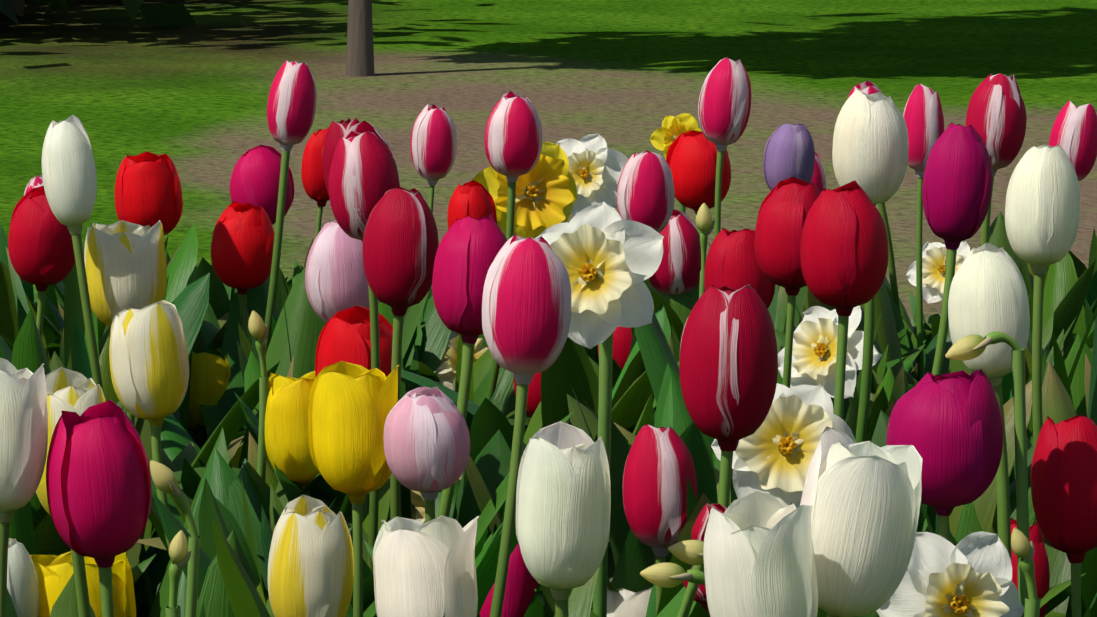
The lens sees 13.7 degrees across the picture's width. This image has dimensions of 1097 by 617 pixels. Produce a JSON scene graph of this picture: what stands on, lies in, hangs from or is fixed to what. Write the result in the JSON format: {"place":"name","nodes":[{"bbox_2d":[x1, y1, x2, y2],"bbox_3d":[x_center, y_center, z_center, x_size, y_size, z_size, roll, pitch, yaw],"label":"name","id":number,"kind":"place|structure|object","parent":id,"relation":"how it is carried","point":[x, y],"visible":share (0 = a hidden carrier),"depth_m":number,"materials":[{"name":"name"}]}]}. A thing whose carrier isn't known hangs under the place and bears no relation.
{"place":"outdoors","nodes":[
{"label":"outdoors","id":0,"kind":"place"},
{"bbox_2d":[0,0,1096,322],"bbox_3d":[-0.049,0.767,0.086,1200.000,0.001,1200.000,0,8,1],"label":"ground","id":1,"kind":"structure","parent":0,"point":[624,76],"depth_m":9.47,"materials":[{"name":"green plant"}]},
{"bbox_2d":[0,345,38,616],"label":"white tulip","id":2,"kind":"object","parent":1,"relation":"on","point":[22,585],"visible":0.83,"depth_m":2.67,"materials":[{"name":"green plant"}]},
{"bbox_2d":[0,358,47,616],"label":"white tulip","id":3,"kind":"object","parent":1,"relation":"on","point":[23,426],"visible":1,"depth_m":1.98,"materials":[{"name":"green plant"}]},
{"bbox_2d":[24,175,42,194],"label":"tulip strip","id":4,"kind":"object","parent":1,"relation":"on","point":[36,181],"visible":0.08,"depth_m":4.28,"materials":[{"name":"pink plant"}]},
{"bbox_2d":[8,185,75,338],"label":"red tulip","id":5,"kind":"object","parent":1,"relation":"on","point":[41,251],"visible":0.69,"depth_m":3.13,"materials":[{"name":"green plant"}]},
{"bbox_2d":[36,367,104,616],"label":"tulip","id":6,"kind":"object","parent":1,"relation":"on","point":[78,393],"visible":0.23,"depth_m":2.11,"materials":[{"name":"white plant"}]},
{"bbox_2d":[42,114,103,393],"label":"white tulip","id":7,"kind":"object","parent":1,"relation":"on","point":[69,175],"visible":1,"depth_m":2.78,"materials":[{"name":"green plant"}]},
{"bbox_2d":[30,551,135,616],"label":"yellow tulip","id":8,"kind":"object","parent":1,"relation":"on","point":[54,573],"visible":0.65,"depth_m":2.69,"materials":[{"name":"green plant"}]},
{"bbox_2d":[46,400,151,616],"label":"tulip","id":9,"kind":"object","parent":1,"relation":"on","point":[98,485],"visible":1,"depth_m":1.99,"materials":[{"name":"pink plant"}]},
{"bbox_2d":[0,0,197,26],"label":"shrub","id":10,"kind":"object","parent":1,"relation":"on","point":[178,14],"visible":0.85,"depth_m":10.78,"materials":[{"name":"green plant"}]},
{"bbox_2d":[84,220,166,611],"bbox_3d":[-0.229,0.174,2.830,0.164,0.457,0.307,3,8,22],"label":"tulip","id":11,"kind":"object","parent":1,"relation":"on","point":[125,264],"visible":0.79,"depth_m":2.81,"materials":[{"name":"white plant"}]},
{"bbox_2d":[109,300,188,561],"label":"tulip","id":12,"kind":"object","parent":1,"relation":"on","point":[149,362],"visible":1,"depth_m":2.61,"materials":[{"name":"white plant"}]},
{"bbox_2d":[115,151,182,234],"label":"red tulip","id":13,"kind":"object","parent":1,"relation":"on","point":[148,189],"visible":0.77,"depth_m":3.45,"materials":[{"name":"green plant"}]},
{"bbox_2d":[150,460,204,616],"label":"daffodil bud","id":14,"kind":"object","parent":1,"relation":"on","point":[164,478],"visible":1,"depth_m":2.10,"materials":[{"name":"green plant"}]},
{"bbox_2d":[165,530,190,616],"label":"daffodil bud","id":15,"kind":"object","parent":1,"relation":"on","point":[179,554],"visible":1,"depth_m":1.99,"materials":[{"name":"green plant"}]},
{"bbox_2d":[187,348,230,432],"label":"yellow tulip","id":16,"kind":"object","parent":1,"relation":"on","point":[210,375],"visible":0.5,"depth_m":3.52,"materials":[{"name":"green plant"}]},
{"bbox_2d":[167,201,274,331],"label":"red tulip","id":17,"kind":"object","parent":1,"relation":"on","point":[242,243],"visible":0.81,"depth_m":3.50,"materials":[{"name":"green plant"}]},
{"bbox_2d":[230,145,293,224],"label":"tulip","id":18,"kind":"object","parent":1,"relation":"on","point":[255,178],"visible":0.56,"depth_m":3.85,"materials":[{"name":"pink plant"}]},
{"bbox_2d":[150,220,379,525],"bbox_3d":[-0.156,0.171,2.832,0.295,0.459,0.080,2,8,14],"label":"pale pink tulip","id":19,"kind":"object","parent":1,"relation":"on","point":[335,279],"visible":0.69,"depth_m":2.78,"materials":[{"name":"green plant"}]},
{"bbox_2d":[181,118,359,490],"bbox_3d":[-0.162,0.125,3.001,0.278,0.508,0.126,-6,10,-39],"label":"red tulip","id":20,"kind":"object","parent":1,"relation":"on","point":[336,131],"visible":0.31,"depth_m":2.93,"materials":[{"name":"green plant"}]},
{"bbox_2d":[264,60,316,351],"bbox_3d":[-0.172,0.063,3.473,0.104,0.510,0.232,3,8,23],"label":"tulip strip","id":21,"kind":"object","parent":1,"relation":"on","point":[291,104],"visible":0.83,"depth_m":3.40,"materials":[{"name":"pink plant"}]},
{"bbox_2d":[265,371,319,493],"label":"yellow tulip","id":22,"kind":"object","parent":1,"relation":"on","point":[287,432],"visible":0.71,"depth_m":2.69,"materials":[{"name":"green plant"}]},
{"bbox_2d":[248,310,351,516],"bbox_3d":[-0.207,0.204,2.735,0.217,0.416,0.055,1,8,6],"label":"daffodil bud","id":23,"kind":"object","parent":1,"relation":"on","point":[258,330],"visible":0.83,"depth_m":2.70,"materials":[{"name":"green plant"}]},
{"bbox_2d":[268,495,353,616],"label":"tulip","id":24,"kind":"object","parent":1,"relation":"on","point":[311,566],"visible":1,"depth_m":2.08,"materials":[{"name":"white plant"}]},
{"bbox_2d":[152,386,469,600],"bbox_3d":[0.031,0.255,2.305,0.356,0.436,0.313,-5,9,-32],"label":"pale pink tulip","id":25,"kind":"object","parent":1,"relation":"on","point":[426,443],"visible":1,"depth_m":2.26,"materials":[{"name":"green plant"}]},
{"bbox_2d":[301,128,329,237],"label":"red tulip","id":26,"kind":"object","parent":1,"relation":"on","point":[313,181],"visible":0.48,"depth_m":4.11,"materials":[{"name":"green plant"}]},
{"bbox_2d":[308,361,398,616],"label":"yellow tulip","id":27,"kind":"object","parent":1,"relation":"on","point":[351,405],"visible":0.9,"depth_m":2.30,"materials":[{"name":"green plant"}]},
{"bbox_2d":[315,305,392,517],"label":"red tulip","id":28,"kind":"object","parent":1,"relation":"on","point":[345,335],"visible":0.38,"depth_m":2.66,"materials":[{"name":"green plant"}]},
{"bbox_2d":[346,0,374,76],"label":"tree","id":29,"kind":"object","parent":1,"relation":"on","point":[360,56],"visible":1,"depth_m":9.41,"materials":[{"name":"brown plant"}]},
{"bbox_2d":[329,120,401,571],"bbox_3d":[-0.102,0.153,2.680,0.202,0.537,0.308,-6,9,-36],"label":"tulip strip","id":30,"kind":"object","parent":1,"relation":"on","point":[363,176],"visible":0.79,"depth_m":2.58,"materials":[{"name":"red plant"}]},
{"bbox_2d":[276,271,492,391],"bbox_3d":[-0.121,0.112,3.793,0.215,0.323,0.080,0,8,1],"label":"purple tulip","id":31,"kind":"object","parent":1,"relation":"on","point":[482,364],"depth_m":3.77,"materials":[{"name":"green plant"}]},
{"bbox_2d":[363,186,438,519],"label":"red tulip","id":32,"kind":"object","parent":1,"relation":"on","point":[400,242],"visible":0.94,"depth_m":2.51,"materials":[{"name":"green plant"}]},
{"bbox_2d":[373,515,478,616],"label":"white tulip","id":33,"kind":"object","parent":1,"relation":"on","point":[426,569],"visible":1,"depth_m":1.94,"materials":[{"name":"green plant"}]},
{"bbox_2d":[410,104,456,213],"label":"tulip strip","id":34,"kind":"object","parent":1,"relation":"on","point":[433,145],"visible":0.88,"depth_m":4.06,"materials":[{"name":"pink plant"}]},
{"bbox_2d":[411,334,473,523],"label":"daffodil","id":35,"kind":"object","parent":1,"relation":"on","point":[418,507],"visible":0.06,"depth_m":3.31,"materials":[{"name":"green plant"}]},
{"bbox_2d":[435,331,488,390],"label":"daffodil","id":36,"kind":"object","parent":1,"relation":"on","point":[445,372],"visible":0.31,"depth_m":3.78,"materials":[{"name":"beige plant"}]},
{"bbox_2d":[428,180,496,298],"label":"red tulip","id":37,"kind":"object","parent":1,"relation":"on","point":[473,199],"visible":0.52,"depth_m":3.89,"materials":[{"name":"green plant"}]},
{"bbox_2d":[432,214,507,516],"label":"tulip","id":38,"kind":"object","parent":1,"relation":"on","point":[469,248],"visible":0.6,"depth_m":2.43,"materials":[{"name":"pink plant"}]},
{"bbox_2d":[480,543,538,616],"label":"tulip","id":39,"kind":"object","parent":1,"relation":"on","point":[522,583],"visible":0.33,"depth_m":2.56,"materials":[{"name":"purple plant"}]},
{"bbox_2d":[484,91,541,400],"bbox_3d":[-0.102,0.070,3.526,0.258,0.479,0.271,0,8,1],"label":"tulip strip","id":40,"kind":"object","parent":1,"relation":"on","point":[513,140],"visible":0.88,"depth_m":3.46,"materials":[{"name":"pink plant"}]},
{"bbox_2d":[472,142,577,238],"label":"daffodil","id":41,"kind":"object","parent":1,"relation":"on","point":[546,195],"visible":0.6,"depth_m":4.08,"materials":[{"name":"yellow plant"}]},
{"bbox_2d":[514,372,540,416],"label":"red tulip","id":42,"kind":"object","parent":1,"relation":"on","point":[534,396],"visible":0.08,"depth_m":3.48,"materials":[{"name":"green plant"}]},
{"bbox_2d":[0,212,1096,616],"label":"bed foliage","id":43,"kind":"object","parent":1,"relation":"on","point":[238,504],"visible":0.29,"depth_m":2.98,"materials":[{"name":"green plant"}]},
{"bbox_2d":[516,421,610,616],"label":"white tulip","id":44,"kind":"object","parent":1,"relation":"on","point":[563,500],"visible":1,"depth_m":1.90,"materials":[{"name":"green plant"}]},
{"bbox_2d":[482,234,695,616],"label":"tulip strip","id":45,"kind":"object","parent":1,"relation":"on","point":[526,308],"visible":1,"depth_m":2.11,"materials":[{"name":"pink plant"}]},
{"bbox_2d":[557,133,627,215],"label":"daffodil","id":46,"kind":"object","parent":1,"relation":"on","point":[596,165],"visible":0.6,"depth_m":4.33,"materials":[{"name":"white plant"}]},
{"bbox_2d":[535,201,663,616],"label":"daffodil","id":47,"kind":"object","parent":1,"relation":"on","point":[608,256],"visible":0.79,"depth_m":2.30,"materials":[{"name":"white plant"}]},
{"bbox_2d":[598,326,631,369],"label":"red tulip","id":48,"kind":"object","parent":1,"relation":"on","point":[622,338],"visible":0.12,"depth_m":3.76,"materials":[{"name":"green plant"}]},
{"bbox_2d":[607,577,651,616],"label":"white tulip","id":49,"kind":"object","parent":1,"relation":"on","point":[622,602],"visible":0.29,"depth_m":2.48,"materials":[{"name":"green plant"}]},
{"bbox_2d":[617,150,699,354],"bbox_3d":[0.003,0.097,3.474,0.211,0.438,0.261,2,8,13],"label":"tulip strip","id":50,"kind":"object","parent":1,"relation":"on","point":[645,192],"visible":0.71,"depth_m":3.43,"materials":[{"name":"pink plant"}]},
{"bbox_2d":[623,424,696,614],"bbox_3d":[0.114,0.256,2.440,0.333,0.398,0.173,0,8,1],"label":"tulip strip","id":51,"kind":"object","parent":1,"relation":"on","point":[659,468],"visible":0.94,"depth_m":2.39,"materials":[{"name":"red plant"}]},
{"bbox_2d":[640,562,705,587],"bbox_3d":[0.086,0.312,1.927,0.083,0.416,0.100,-4,9,-28],"label":"daffodil bud","id":52,"kind":"object","parent":1,"relation":"on","point":[667,575],"visible":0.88,"depth_m":1.90,"materials":[{"name":"yellow plant"}]},
{"bbox_2d":[648,209,700,294],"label":"tulip strip","id":53,"kind":"object","parent":1,"relation":"on","point":[677,272],"visible":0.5,"depth_m":3.53,"materials":[{"name":"pink plant"}]},
{"bbox_2d":[650,113,701,213],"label":"daffodil","id":54,"kind":"object","parent":1,"relation":"on","point":[668,133],"visible":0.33,"depth_m":6.21,"materials":[{"name":"yellow plant"}]},
{"bbox_2d":[668,540,703,564],"bbox_3d":[0.094,0.309,1.938,0.256,0.420,0.078,-2,8,-14],"label":"daffodil bud","id":55,"kind":"object","parent":1,"relation":"on","point":[690,552],"visible":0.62,"depth_m":1.93,"materials":[{"name":"yellow plant"}]},
{"bbox_2d":[683,566,708,611],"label":"red tulip","id":56,"kind":"object","parent":1,"relation":"on","point":[700,597],"visible":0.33,"depth_m":2.04,"materials":[{"name":"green plant"}]},
{"bbox_2d":[666,130,730,234],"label":"red tulip","id":57,"kind":"object","parent":1,"relation":"on","point":[691,158],"visible":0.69,"depth_m":3.82,"materials":[{"name":"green plant"}]},
{"bbox_2d":[677,504,725,616],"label":"red tulip","id":58,"kind":"object","parent":1,"relation":"on","point":[699,528],"visible":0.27,"depth_m":1.97,"materials":[{"name":"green plant"}]},
{"bbox_2d":[696,203,714,297],"bbox_3d":[0.095,0.113,3.468,0.123,0.403,0.221,7,10,41],"label":"daffodil bud","id":59,"kind":"object","parent":1,"relation":"on","point":[705,224],"visible":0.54,"depth_m":3.38,"materials":[{"name":"green plant"}]},
{"bbox_2d":[679,285,777,508],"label":"red tulip","id":60,"kind":"object","parent":1,"relation":"on","point":[728,367],"visible":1,"depth_m":1.95,"materials":[{"name":"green plant"}]},
{"bbox_2d":[704,228,774,308],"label":"red tulip","id":61,"kind":"object","parent":1,"relation":"on","point":[731,262],"visible":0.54,"depth_m":3.07,"materials":[{"name":"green plant"}]},
{"bbox_2d":[703,490,817,616],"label":"white tulip","id":62,"kind":"object","parent":1,"relation":"on","point":[759,555],"visible":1,"depth_m":1.67,"materials":[{"name":"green plant"}]},
{"bbox_2d":[687,383,856,520],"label":"daffodil","id":63,"kind":"object","parent":1,"relation":"on","point":[773,454],"visible":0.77,"depth_m":2.27,"materials":[{"name":"white plant"}]},
{"bbox_2d":[754,177,819,387],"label":"red tulip","id":64,"kind":"object","parent":1,"relation":"on","point":[786,206],"visible":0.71,"depth_m":2.74,"materials":[{"name":"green plant"}]},
{"bbox_2d":[763,123,814,190],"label":"lilac tulip","id":65,"kind":"object","parent":1,"relation":"on","point":[789,151],"visible":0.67,"depth_m":3.79,"materials":[{"name":"purple plant"}]},
{"bbox_2d":[714,181,887,505],"bbox_3d":[0.072,0.194,2.435,0.268,0.523,0.263,-2,8,-18],"label":"red tulip","id":66,"kind":"object","parent":1,"relation":"on","point":[844,253],"visible":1,"depth_m":2.40,"materials":[{"name":"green plant"}]},
{"bbox_2d":[698,57,925,363],"bbox_3d":[0.156,0.054,3.575,0.267,0.498,0.103,-2,8,-15],"label":"tulip strip","id":67,"kind":"object","parent":1,"relation":"on","point":[724,106],"visible":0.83,"depth_m":3.56,"materials":[{"name":"pink plant"}]},
{"bbox_2d":[810,152,825,193],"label":"tulip strip","id":68,"kind":"object","parent":1,"relation":"on","point":[818,180],"visible":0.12,"depth_m":3.96,"materials":[{"name":"pink plant"}]},
{"bbox_2d":[778,305,904,437],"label":"daffodil","id":69,"kind":"object","parent":1,"relation":"on","point":[814,351],"visible":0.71,"depth_m":2.98,"materials":[{"name":"white plant"}]},
{"bbox_2d":[800,426,922,616],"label":"white tulip","id":70,"kind":"object","parent":1,"relation":"on","point":[863,499],"visible":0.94,"depth_m":1.71,"materials":[{"name":"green plant"}]},
{"bbox_2d":[832,88,908,442],"bbox_3d":[0.198,0.137,2.750,0.128,0.550,0.453,-4,9,-27],"label":"white tulip","id":71,"kind":"object","parent":1,"relation":"on","point":[870,149],"visible":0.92,"depth_m":2.65,"materials":[{"name":"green plant"}]},
{"bbox_2d":[803,83,943,381],"bbox_3d":[0.280,0.062,3.584,0.086,0.479,0.268,3,8,23],"label":"tulip strip","id":72,"kind":"object","parent":1,"relation":"on","point":[923,116],"visible":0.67,"depth_m":3.54,"materials":[{"name":"pink plant"}]},
{"bbox_2d":[848,80,901,317],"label":"tulip strip","id":73,"kind":"object","parent":1,"relation":"on","point":[867,87],"visible":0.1,"depth_m":3.67,"materials":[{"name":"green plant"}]},
{"bbox_2d":[906,241,969,323],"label":"daffodil","id":74,"kind":"object","parent":1,"relation":"on","point":[934,255],"visible":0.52,"depth_m":5.16,"materials":[{"name":"white plant"}]},
{"bbox_2d":[856,73,1026,380],"bbox_3d":[0.320,0.089,3.222,0.228,0.522,0.135,-4,9,-28],"label":"tulip strip","id":75,"kind":"object","parent":1,"relation":"on","point":[996,117],"visible":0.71,"depth_m":3.12,"materials":[{"name":"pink plant"}]},
{"bbox_2d":[886,369,1002,539],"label":"purple tulip","id":76,"kind":"object","parent":1,"relation":"on","point":[949,427],"visible":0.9,"depth_m":2.12,"materials":[{"name":"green plant"}]},
{"bbox_2d":[876,514,1024,616],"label":"daffodil","id":77,"kind":"object","parent":1,"relation":"on","point":[969,575],"visible":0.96,"depth_m":2.12,"materials":[{"name":"white plant"}]},
{"bbox_2d":[922,122,991,374],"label":"purple tulip","id":78,"kind":"object","parent":1,"relation":"on","point":[957,188],"visible":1,"depth_m":2.60,"materials":[{"name":"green plant"}]},
{"bbox_2d":[948,242,1029,580],"bbox_3d":[0.209,0.227,2.235,0.249,0.509,0.127,5,9,33],"label":"white tulip","id":79,"kind":"object","parent":1,"relation":"on","point":[988,292],"visible":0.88,"depth_m":2.24,"materials":[{"name":"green plant"}]},
{"bbox_2d":[945,331,1089,616],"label":"daffodil bud","id":80,"kind":"object","parent":1,"relation":"on","point":[969,347],"visible":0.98,"depth_m":2.14,"materials":[{"name":"green plant"}]},
{"bbox_2d":[1011,528,1040,616],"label":"daffodil bud","id":81,"kind":"object","parent":1,"relation":"on","point":[1022,548],"visible":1,"depth_m":1.88,"materials":[{"name":"green plant"}]},
{"bbox_2d":[1011,518,1070,616],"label":"red tulip","id":82,"kind":"object","parent":1,"relation":"on","point":[1052,566],"visible":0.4,"depth_m":2.36,"materials":[{"name":"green plant"}]},
{"bbox_2d":[1005,144,1096,616],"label":"white tulip","id":83,"kind":"object","parent":1,"relation":"on","point":[1042,211],"visible":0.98,"depth_m":2.42,"materials":[{"name":"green plant"}]},
{"bbox_2d":[1031,415,1096,616],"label":"red tulip","id":84,"kind":"object","parent":1,"relation":"on","point":[1064,481],"visible":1,"depth_m":2.17,"materials":[{"name":"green plant"}]},
{"bbox_2d":[1049,100,1096,180],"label":"tulip strip","id":85,"kind":"object","parent":1,"relation":"on","point":[1073,134],"visible":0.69,"depth_m":3.59,"materials":[{"name":"pink plant"}]}
]}

